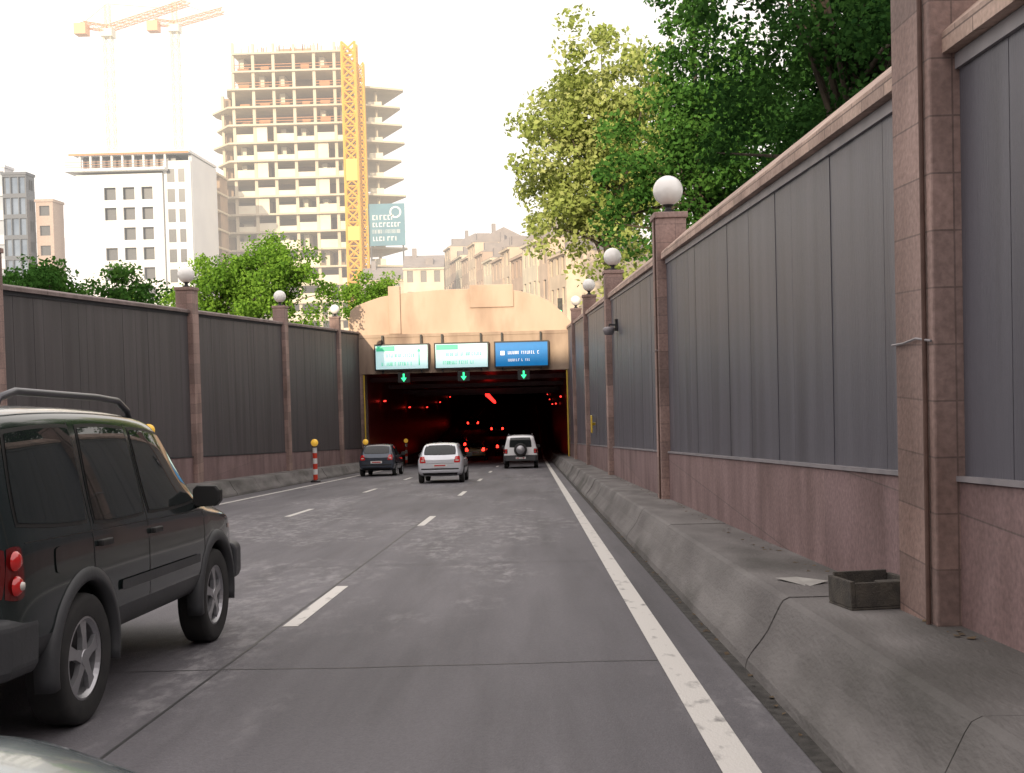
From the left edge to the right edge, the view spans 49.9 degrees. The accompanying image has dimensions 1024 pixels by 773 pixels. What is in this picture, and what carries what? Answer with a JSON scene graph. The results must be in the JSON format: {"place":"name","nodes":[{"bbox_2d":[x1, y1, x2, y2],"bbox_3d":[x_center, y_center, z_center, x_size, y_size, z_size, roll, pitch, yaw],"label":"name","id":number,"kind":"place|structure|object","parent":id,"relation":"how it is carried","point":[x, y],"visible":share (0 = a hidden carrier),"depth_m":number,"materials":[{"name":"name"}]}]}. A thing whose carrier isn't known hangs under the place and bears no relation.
{"place":"outdoors","nodes":[
{"label":"outdoors","id":0,"kind":"place"},
{"bbox_2d":[0,393,821,772],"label":"road","id":1,"kind":"structure","parent":0,"point":[464,627],"depth_m":7.73,"materials":[{"name":"asphalt"}]},
{"bbox_2d":[0,735,138,772],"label":"car bonnet","id":2,"kind":"object","parent":1,"relation":"on","point":[21,755],"visible":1,"depth_m":1.85,"materials":[{"name":"silver metal"}]},
{"bbox_2d":[0,387,240,725],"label":"suv","id":3,"kind":"object","parent":1,"relation":"on","point":[110,523],"visible":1,"depth_m":6.24,"materials":[{"name":"green paint"}]},
{"bbox_2d":[311,439,320,481],"bbox_3d":[-7.921,2.981,44.239,0.400,1.740,0.400,-1,2,1],"label":"delineator post","id":4,"kind":"object","parent":1,"relation":"on","point":[314,443],"visible":1,"depth_m":44.16,"materials":[{"name":"white paint"}]},
{"bbox_2d":[186,404,480,497],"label":"concrete barrier","id":5,"kind":"object","parent":1,"relation":"on","point":[241,485],"visible":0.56,"depth_m":42.62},
{"bbox_2d":[170,449,362,483],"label":"plinth","id":6,"kind":"structure","parent":5,"relation":"on","point":[224,467],"depth_m":40.05,"materials":[{"name":"pink stone"}]},
{"bbox_2d":[0,253,6,405],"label":"pillar","id":7,"kind":"structure","parent":6,"relation":"on","point":[3,384],"depth_m":20.94,"materials":[{"name":"stone"}]},
{"bbox_2d":[3,284,359,333],"bbox_3d":[-10.120,-1.796,15.873,0.480,0.176,99.492,-1,2,1],"label":"coping","id":8,"kind":"object","parent":6,"relation":"on","point":[15,288],"visible":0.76,"depth_m":28.05,"materials":[{"name":"stone"}]},
{"bbox_2d":[3,290,361,457],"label":"trim","id":9,"kind":"structure","parent":6,"relation":"attached to","point":[20,294],"depth_m":29.72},
{"bbox_2d":[3,295,361,456],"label":"panels","id":10,"kind":"object","parent":9,"relation":"attached to","point":[136,362],"visible":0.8,"depth_m":32.36,"materials":[{"name":"metal"}]},
{"bbox_2d":[175,290,203,482],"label":"pillar","id":11,"kind":"structure","parent":6,"relation":"on","point":[186,299],"depth_m":32.93,"materials":[{"name":"stone"}]},
{"bbox_2d":[0,248,340,318],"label":"caps","id":12,"kind":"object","parent":11,"relation":"on","point":[175,288],"depth_m":32.87,"materials":[{"name":"stone"}]},
{"bbox_2d":[177,266,194,286],"bbox_3d":[-9.804,-3.298,33.084,0.500,0.640,0.500,-1,2,1],"label":"globe lamp","id":13,"kind":"object","parent":12,"relation":"on","point":[185,274],"visible":0.97,"depth_m":32.92,"materials":[{"name":"white glass"}]},
{"bbox_2d":[274,290,285,305],"bbox_3d":[-9.602,-3.652,45.477,0.500,0.640,0.500,-1,2,1],"label":"globe lamp","id":14,"kind":"object","parent":12,"relation":"on","point":[279,296],"visible":1,"depth_m":45.31,"materials":[{"name":"white glass"}]},
{"bbox_2d":[330,305,338,315],"bbox_3d":[-9.392,-4.019,58.270,0.500,0.640,0.500,-1,2,1],"label":"globe lamp","id":15,"kind":"object","parent":12,"relation":"on","point":[334,309],"visible":1,"depth_m":58.10,"materials":[{"name":"white glass"}]},
{"bbox_2d":[272,308,292,470],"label":"pillar","id":16,"kind":"structure","parent":6,"relation":"on","point":[280,314],"depth_m":45.33,"materials":[{"name":"stone"}]},
{"bbox_2d":[329,318,344,463],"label":"pillar","id":17,"kind":"structure","parent":6,"relation":"on","point":[334,323],"depth_m":58.13,"materials":[{"name":"stone"}]},
{"bbox_2d":[100,467,635,758],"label":"road cracks","id":18,"kind":"structure","parent":1,"relation":"on","point":[138,730],"depth_m":7.37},
{"bbox_2d":[359,444,404,475],"bbox_3d":[-6.129,3.438,51.850,2.060,1.475,3.859,-1,-3,1],"label":"hatchback car","id":19,"kind":"object","parent":1,"relation":"on","point":[378,457],"visible":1,"depth_m":50.08,"materials":[{"name":"blue paint"}]},
{"bbox_2d":[404,439,408,463],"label":"delineator post","id":20,"kind":"object","parent":1,"relation":"on","point":[406,452],"visible":1,"depth_m":76.21,"materials":[{"name":"white paint"}]},
{"bbox_2d":[418,442,471,482],"bbox_3d":[-2.568,2.848,41.569,2.060,1.475,3.859,-1,-3,1],"label":"hatchback car","id":21,"kind":"object","parent":1,"relation":"on","point":[443,459],"visible":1,"depth_m":39.76,"materials":[{"name":"silver metal"}]},
{"bbox_2d":[449,437,470,449],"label":"hatchback car","id":22,"kind":"object","parent":1,"relation":"on","point":[462,441],"visible":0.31,"depth_m":102.61,"materials":[{"name":"grey paint"}]},
{"bbox_2d":[466,417,481,428],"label":"hatchback car","id":23,"kind":"object","parent":1,"relation":"on","point":[472,422],"visible":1,"depth_m":138.51,"materials":[{"name":"black paint"}]},
{"bbox_2d":[463,441,489,460],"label":"hatchback car","id":24,"kind":"object","parent":1,"relation":"on","point":[477,449],"visible":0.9,"depth_m":82.47,"materials":[{"name":"beige paint"}]},
{"bbox_2d":[219,405,761,772],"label":"road markings","id":25,"kind":"structure","parent":1,"relation":"on","point":[729,752],"depth_m":7.39,"materials":[{"name":"paint"}]},
{"bbox_2d":[489,422,505,435],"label":"hatchback car","id":26,"kind":"object","parent":1,"relation":"on","point":[497,427],"visible":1,"depth_m":126.41,"materials":[{"name":"beige paint"}]},
{"bbox_2d":[494,439,505,455],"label":"hatchback car","id":27,"kind":"object","parent":1,"relation":"on","point":[498,446],"visible":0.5,"depth_m":95.44,"materials":[{"name":"black paint"}]},
{"bbox_2d":[502,434,539,467],"bbox_3d":[0.485,3.457,59.497,2.100,1.852,4.535,-1,-3,1],"label":"suv","id":28,"kind":"object","parent":1,"relation":"on","point":[520,447],"visible":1,"depth_m":57.51,"materials":[{"name":"white paint"}]},
{"bbox_2d":[539,402,1023,772],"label":"concrete barrier","id":29,"kind":"object","parent":1,"relation":"on","point":[883,691],"visible":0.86,"depth_m":5.75,"materials":[{"name":"concrete"}]},
{"bbox_2d":[584,477,985,735],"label":"dead leaves","id":30,"kind":"object","parent":29,"relation":"on","point":[924,620],"visible":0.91,"depth_m":8.23,"materials":[{"name":"brown plant"}]},
{"bbox_2d":[570,443,1023,652],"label":"plinth","id":31,"kind":"structure","parent":29,"relation":"on","point":[839,520],"depth_m":8.04,"materials":[{"name":"pink stone"}]},
{"bbox_2d":[571,310,580,458],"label":"pillar","id":32,"kind":"structure","parent":31,"relation":"on","point":[575,314],"depth_m":55.43,"materials":[{"name":"stone"}]},
{"bbox_2d":[570,211,687,310],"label":"pillar caps","id":33,"kind":"structure","parent":32,"relation":"on","point":[675,214],"depth_m":18.12,"materials":[{"name":"stone"}]},
{"bbox_2d":[571,296,580,307],"bbox_3d":[3.221,-4.274,55.605,0.500,0.640,0.500,-1,2,1],"label":"globe lamp","id":34,"kind":"object","parent":33,"relation":"on","point":[575,301],"visible":1,"depth_m":55.44,"materials":[{"name":"white glass"}]},
{"bbox_2d":[582,279,594,294],"bbox_3d":[3.019,-3.919,43.212,0.500,0.640,0.500,-1,2,1],"label":"globe lamp","id":35,"kind":"object","parent":33,"relation":"on","point":[588,285],"visible":1,"depth_m":43.04,"materials":[{"name":"white glass"}]},
{"bbox_2d":[604,248,620,269],"bbox_3d":[2.816,-3.564,30.819,0.500,0.640,0.500,-1,2,1],"label":"globe lamp","id":36,"kind":"object","parent":33,"relation":"on","point":[612,257],"visible":0.98,"depth_m":30.65,"materials":[{"name":"white glass"}]},
{"bbox_2d":[653,176,682,211],"bbox_3d":[2.614,-3.210,18.425,0.500,0.640,0.500,-1,2,1],"label":"globe lamp","id":37,"kind":"object","parent":33,"relation":"on","point":[667,192],"visible":0.97,"depth_m":18.26,"materials":[{"name":"white glass"}]},
{"bbox_2d":[582,297,595,464],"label":"pillar","id":38,"kind":"structure","parent":31,"relation":"on","point":[588,302],"depth_m":43.02,"materials":[{"name":"stone"}]},
{"bbox_2d":[603,273,622,474],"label":"pillar","id":39,"kind":"structure","parent":31,"relation":"on","point":[611,282],"depth_m":30.62,"materials":[{"name":"stone"}]},
{"bbox_2d":[652,218,685,498],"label":"pillar","id":40,"kind":"structure","parent":31,"relation":"on","point":[668,231],"depth_m":18.21,"materials":[{"name":"stone"}]},
{"bbox_2d":[653,219,660,498],"bbox_3d":[2.415,-0.440,18.288,0.026,4.678,0.026,-2,2,-22],"label":"conduit","id":41,"kind":"object","parent":40,"relation":"attached to","point":[657,360],"visible":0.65,"depth_m":18.28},
{"bbox_2d":[566,0,1023,327],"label":"coping","id":42,"kind":"object","parent":31,"relation":"on","point":[976,19],"visible":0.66,"depth_m":7.99,"materials":[{"name":"stone"}]},
{"bbox_2d":[567,5,1023,487],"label":"trim","id":43,"kind":"structure","parent":31,"relation":"attached to","point":[1004,28],"depth_m":7.76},
{"bbox_2d":[568,26,1023,480],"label":"panels","id":44,"kind":"object","parent":43,"relation":"attached to","point":[781,314],"visible":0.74,"depth_m":8.46,"materials":[{"name":"metal"}]},
{"bbox_2d":[603,319,617,334],"bbox_3d":[2.549,-1.536,28.530,0.400,0.410,0.320,-1,2,1],"label":"wall lamp","id":45,"kind":"object","parent":44,"relation":"attached to","point":[608,330],"visible":1,"depth_m":28.41,"materials":[{"name":"black metal"}]},
{"bbox_2d":[890,0,976,626],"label":"pillar","id":46,"kind":"structure","parent":31,"relation":"on","point":[943,229],"depth_m":5.85,"materials":[{"name":"stone"}]},
{"bbox_2d":[891,337,931,346],"bbox_3d":[2.212,-0.248,6.110,0.019,0.047,0.621,-1,2,1],"label":"cable","id":47,"kind":"object","parent":46,"relation":"attached to","point":[910,340],"visible":1,"depth_m":6.08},
{"bbox_2d":[916,0,930,624],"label":"conduit","id":48,"kind":"object","parent":46,"relation":"attached to","point":[923,309],"visible":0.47,"depth_m":5.88,"materials":[{"name":"metal"}]},
{"bbox_2d":[778,577,826,585],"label":"litter","id":49,"kind":"object","parent":29,"relation":"on","point":[804,581],"visible":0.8,"depth_m":7.71,"materials":[{"name":"paper"}]},
{"bbox_2d":[828,569,899,610],"bbox_3d":[2.165,1.222,6.630,0.400,0.190,0.340,-2,-3,-6],"label":"open crate","id":50,"kind":"object","parent":29,"relation":"on","point":[859,590],"visible":0.77,"depth_m":6.47,"materials":[{"name":"concrete"}]},
{"bbox_2d":[0,0,842,291],"label":"sky","id":51,"kind":"structure","parent":0,"point":[460,67],"materials":[{"name":"white"}]},
{"bbox_2d":[222,464,842,772],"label":"gutter dirt","id":52,"kind":"structure","parent":0,"point":[822,761],"depth_m":6.79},
{"label":"ground","id":53,"kind":"structure","parent":0,"visible":0},
{"bbox_2d":[0,165,14,275],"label":"office building","id":54,"kind":"structure","parent":53,"relation":"on","point":[4,168],"depth_m":172.93,"materials":[{"name":"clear glass"}]},
{"bbox_2d":[3,267,22,282],"bbox_3d":[-23.068,-3.601,50.354,5.292,3.783,5.342,-1,2,1],"label":"tree","id":55,"kind":"object","parent":53,"relation":"on","point":[12,271],"visible":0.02,"depth_m":49.60,"materials":[{"name":"green plant"}]},
{"bbox_2d":[0,172,36,281],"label":"glass office building","id":56,"kind":"structure","parent":53,"relation":"on","point":[19,212],"depth_m":170.93,"materials":[{"name":"glass"}]},
{"bbox_2d":[2,254,83,289],"bbox_3d":[-20.717,-3.647,47.317,3.996,3.921,5.055,-1,2,1],"label":"tree","id":57,"kind":"object","parent":53,"relation":"on","point":[30,265],"visible":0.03,"depth_m":46.20,"materials":[{"name":"green plant"}]},
{"bbox_2d":[34,199,65,271],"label":"apartment building","id":58,"kind":"structure","parent":53,"relation":"on","point":[50,227],"depth_m":172.87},
{"bbox_2d":[2,256,99,295],"bbox_3d":[-19.015,-3.423,44.320,4.082,3.557,5.100,-1,2,10],"label":"tree","id":59,"kind":"object","parent":53,"relation":"on","point":[46,277],"visible":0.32,"depth_m":43.79,"materials":[{"name":"green plant"}]},
{"bbox_2d":[85,259,172,304],"bbox_3d":[-17.250,-3.669,48.743,4.279,3.802,3.840,-1,2,1],"label":"tree","id":60,"kind":"object","parent":53,"relation":"on","point":[121,292],"visible":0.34,"depth_m":48.03,"materials":[{"name":"green plant"}]},
{"bbox_2d":[73,0,189,151],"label":"tower crane","id":61,"kind":"object","parent":53,"relation":"on","point":[82,29],"visible":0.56,"depth_m":231.65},
{"bbox_2d":[64,149,218,305],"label":"white apartment block","id":62,"kind":"structure","parent":53,"relation":"on","point":[153,214],"depth_m":175.62,"materials":[{"name":"paint"}]},
{"bbox_2d":[83,155,186,304],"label":"windows","id":63,"kind":"structure","parent":62,"relation":"in","point":[147,192],"depth_m":176.11,"materials":[{"name":"glass"}]},
{"bbox_2d":[133,286,230,309],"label":"plane tree","id":64,"kind":"object","parent":53,"relation":"on","point":[170,299],"visible":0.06,"depth_m":66.27,"materials":[{"name":"green plant"}]},
{"bbox_2d":[146,0,223,149],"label":"tower crane","id":65,"kind":"object","parent":53,"relation":"on","point":[174,26],"visible":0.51,"depth_m":248.93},
{"bbox_2d":[178,252,261,316],"bbox_3d":[-15.714,-4.903,61.770,5.512,5.361,4.648,-3,2,-45],"label":"plane tree","id":66,"kind":"object","parent":53,"relation":"on","point":[221,284],"visible":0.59,"depth_m":61.05,"materials":[{"name":"green plant"}]},
{"bbox_2d":[216,172,231,303],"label":"frame","id":67,"kind":"object","parent":53,"relation":"on","point":[220,211],"visible":0.03,"depth_m":199.87,"materials":[{"name":"concrete"}]},
{"bbox_2d":[217,176,229,313],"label":"building","id":68,"kind":"structure","parent":67,"relation":"attached to","point":[222,203],"depth_m":200.50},
{"bbox_2d":[231,229,343,326],"bbox_3d":[-12.647,-5.605,61.270,6.189,6.625,5.887,-1,2,1],"label":"plane tree","id":69,"kind":"object","parent":53,"relation":"on","point":[274,260],"visible":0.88,"depth_m":60.83,"materials":[{"name":"green plant"}]},
{"bbox_2d":[212,41,407,329],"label":"tower block under construction","id":70,"kind":"structure","parent":53,"relation":"on","point":[280,131],"depth_m":208.15,"materials":[{"name":"concrete"}]},
{"bbox_2d":[340,41,370,323],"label":"construction hoist","id":71,"kind":"object","parent":53,"relation":"on","point":[354,170],"visible":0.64,"depth_m":203.20,"materials":[{"name":"metal"}]},
{"bbox_2d":[337,269,400,319],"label":"plane tree","id":72,"kind":"object","parent":53,"relation":"on","point":[378,289],"visible":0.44,"depth_m":83.09,"materials":[{"name":"green plant"}]},
{"bbox_2d":[360,279,403,293],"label":"walls","id":73,"kind":"structure","parent":53,"relation":"on","point":[400,281],"depth_m":195.91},
{"bbox_2d":[359,261,402,279],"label":"roof","id":74,"kind":"structure","parent":73,"relation":"on","point":[375,271],"depth_m":198.93,"materials":[{"name":"stone"}]},
{"bbox_2d":[368,203,405,261],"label":"billboard","id":75,"kind":"object","parent":53,"relation":"on","point":[386,223],"visible":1,"depth_m":205.13,"materials":[{"name":"teal paint"}]},
{"bbox_2d":[402,267,445,292],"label":"walls","id":76,"kind":"structure","parent":53,"relation":"on","point":[418,285],"depth_m":190.00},
{"bbox_2d":[407,270,439,292],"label":"windows","id":77,"kind":"structure","parent":76,"relation":"attached to","point":[424,276],"depth_m":190.19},
{"bbox_2d":[403,248,444,268],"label":"roof","id":78,"kind":"structure","parent":76,"relation":"on","point":[414,260],"depth_m":192.21,"materials":[{"name":"stone"}]},
{"bbox_2d":[448,260,455,288],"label":"walls","id":79,"kind":"structure","parent":53,"relation":"on","point":[452,263],"depth_m":210.49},
{"bbox_2d":[443,246,464,289],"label":"walls","id":80,"kind":"structure","parent":53,"relation":"on","point":[450,253],"depth_m":216.04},
{"bbox_2d":[450,230,475,245],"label":"roof","id":81,"kind":"structure","parent":80,"relation":"on","point":[467,240],"depth_m":214.41,"materials":[{"name":"stone"}]},
{"bbox_2d":[454,255,467,288],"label":"walls","id":82,"kind":"structure","parent":53,"relation":"on","point":[458,272],"depth_m":202.79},
{"bbox_2d":[460,256,468,288],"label":"walls","id":83,"kind":"structure","parent":53,"relation":"on","point":[465,276],"depth_m":194.49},
{"bbox_2d":[367,369,567,455],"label":"tunnel","id":84,"kind":"structure","parent":53,"relation":"on","point":[395,419],"depth_m":85.61,"materials":[{"name":"concrete"}]},
{"bbox_2d":[374,335,429,373],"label":"direction sign","id":85,"kind":"object","parent":84,"relation":"attached to","point":[390,357],"visible":1,"depth_m":65.16,"materials":[{"name":"white metal"}]},
{"bbox_2d":[398,371,409,382],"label":"lane arrow signal","id":86,"kind":"object","parent":85,"relation":"attached to","point":[403,377],"visible":1,"depth_m":65.09,"materials":[{"name":"black metal"}]},
{"bbox_2d":[349,284,570,455],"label":"tunnel portal","id":87,"kind":"object","parent":84,"relation":"attached to","point":[490,313],"visible":0.71,"depth_m":65.53,"materials":[{"name":"concrete"}]},
{"bbox_2d":[434,333,488,371],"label":"direction sign","id":88,"kind":"object","parent":84,"relation":"attached to","point":[460,355],"visible":1,"depth_m":65.09,"materials":[{"name":"white metal"}]},
{"bbox_2d":[458,369,469,380],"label":"lane arrow signal","id":89,"kind":"object","parent":88,"relation":"attached to","point":[463,375],"visible":1,"depth_m":65.03,"materials":[{"name":"black metal"}]},
{"bbox_2d":[494,331,548,369],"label":"direction sign","id":90,"kind":"object","parent":84,"relation":"attached to","point":[531,353],"visible":1,"depth_m":65.04,"materials":[{"name":"blue metal"}]},
{"bbox_2d":[518,368,529,379],"bbox_3d":[0.692,-0.751,65.047,0.720,0.700,0.210,-1,2,1],"label":"lane arrow signal","id":91,"kind":"object","parent":90,"relation":"attached to","point":[523,374],"visible":1,"depth_m":64.97,"materials":[{"name":"black metal"}]},
{"bbox_2d":[466,242,498,284],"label":"walls","id":92,"kind":"structure","parent":53,"relation":"on","point":[474,248],"depth_m":185.61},
{"bbox_2d":[469,223,519,244],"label":"roof","id":93,"kind":"structure","parent":92,"relation":"on","point":[494,236],"depth_m":184.30,"materials":[{"name":"stone"}]},
{"bbox_2d":[473,252,492,284],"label":"walls","id":94,"kind":"structure","parent":53,"relation":"on","point":[480,257],"depth_m":178.90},
{"bbox_2d":[481,257,497,284],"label":"walls","id":95,"kind":"structure","parent":53,"relation":"on","point":[487,270],"depth_m":171.66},
{"bbox_2d":[489,256,503,283],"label":"walls","id":96,"kind":"structure","parent":53,"relation":"on","point":[497,264],"depth_m":161.38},
{"bbox_2d":[498,247,521,283],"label":"walls","id":97,"kind":"structure","parent":53,"relation":"on","point":[509,252],"depth_m":154.24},
{"bbox_2d":[509,254,522,290],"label":"walls","id":98,"kind":"structure","parent":53,"relation":"on","point":[516,277],"depth_m":148.00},
{"bbox_2d":[519,239,539,295],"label":"walls","id":99,"kind":"structure","parent":53,"relation":"on","point":[530,273],"depth_m":137.76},
{"bbox_2d":[532,237,564,300],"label":"walls","id":100,"kind":"structure","parent":53,"relation":"on","point":[543,272],"depth_m":129.90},
{"bbox_2d":[503,3,685,306],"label":"lime tree","id":101,"kind":"object","parent":53,"relation":"on","point":[573,132],"visible":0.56,"depth_m":82.28,"materials":[{"name":"green plant"}]},
{"bbox_2d":[546,250,648,320],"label":"walls","id":102,"kind":"structure","parent":53,"relation":"on","point":[570,284],"depth_m":120.40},
{"bbox_2d":[552,234,643,254],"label":"roof","id":103,"kind":"structure","parent":102,"relation":"on","point":[591,243],"depth_m":120.44,"materials":[{"name":"stone"}]},
{"bbox_2d":[588,0,812,264],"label":"chestnut tree","id":104,"kind":"object","parent":53,"relation":"on","point":[704,192],"visible":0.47,"depth_m":56.47,"materials":[{"name":"green plant"}]},
{"bbox_2d":[676,0,891,190],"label":"chestnut tree","id":105,"kind":"object","parent":53,"relation":"on","point":[858,78],"visible":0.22,"depth_m":29.63,"materials":[{"name":"green plant"}]},
{"bbox_2d":[728,0,878,169],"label":"chestnut tree","id":106,"kind":"object","parent":53,"relation":"on","point":[809,80],"visible":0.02,"depth_m":45.02,"materials":[{"name":"green plant"}]},
{"bbox_2d":[832,0,890,66],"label":"chestnut tree","id":107,"kind":"object","parent":53,"relation":"on","point":[859,47],"visible":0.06,"depth_m":21.22,"materials":[{"name":"green plant"}]},
{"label":"windows","id":108,"kind":"object","parent":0,"visible":0},
{"bbox_2d":[504,234,533,248],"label":"roof","id":109,"kind":"structure","parent":108,"relation":"on","point":[517,241],"depth_m":153.60,"materials":[{"name":"stone"}]},
{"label":"windows","id":110,"kind":"object","parent":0,"visible":0},
{"bbox_2d":[486,237,510,259],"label":"roof","id":111,"kind":"structure","parent":110,"relation":"on","point":[495,252],"depth_m":170.21,"materials":[{"name":"stone"}]},
{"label":"windows","id":112,"kind":"object","parent":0,"visible":0},
{"bbox_2d":[481,232,508,251],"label":"roof","id":113,"kind":"structure","parent":112,"relation":"on","point":[489,246],"depth_m":177.67,"materials":[{"name":"stone"}]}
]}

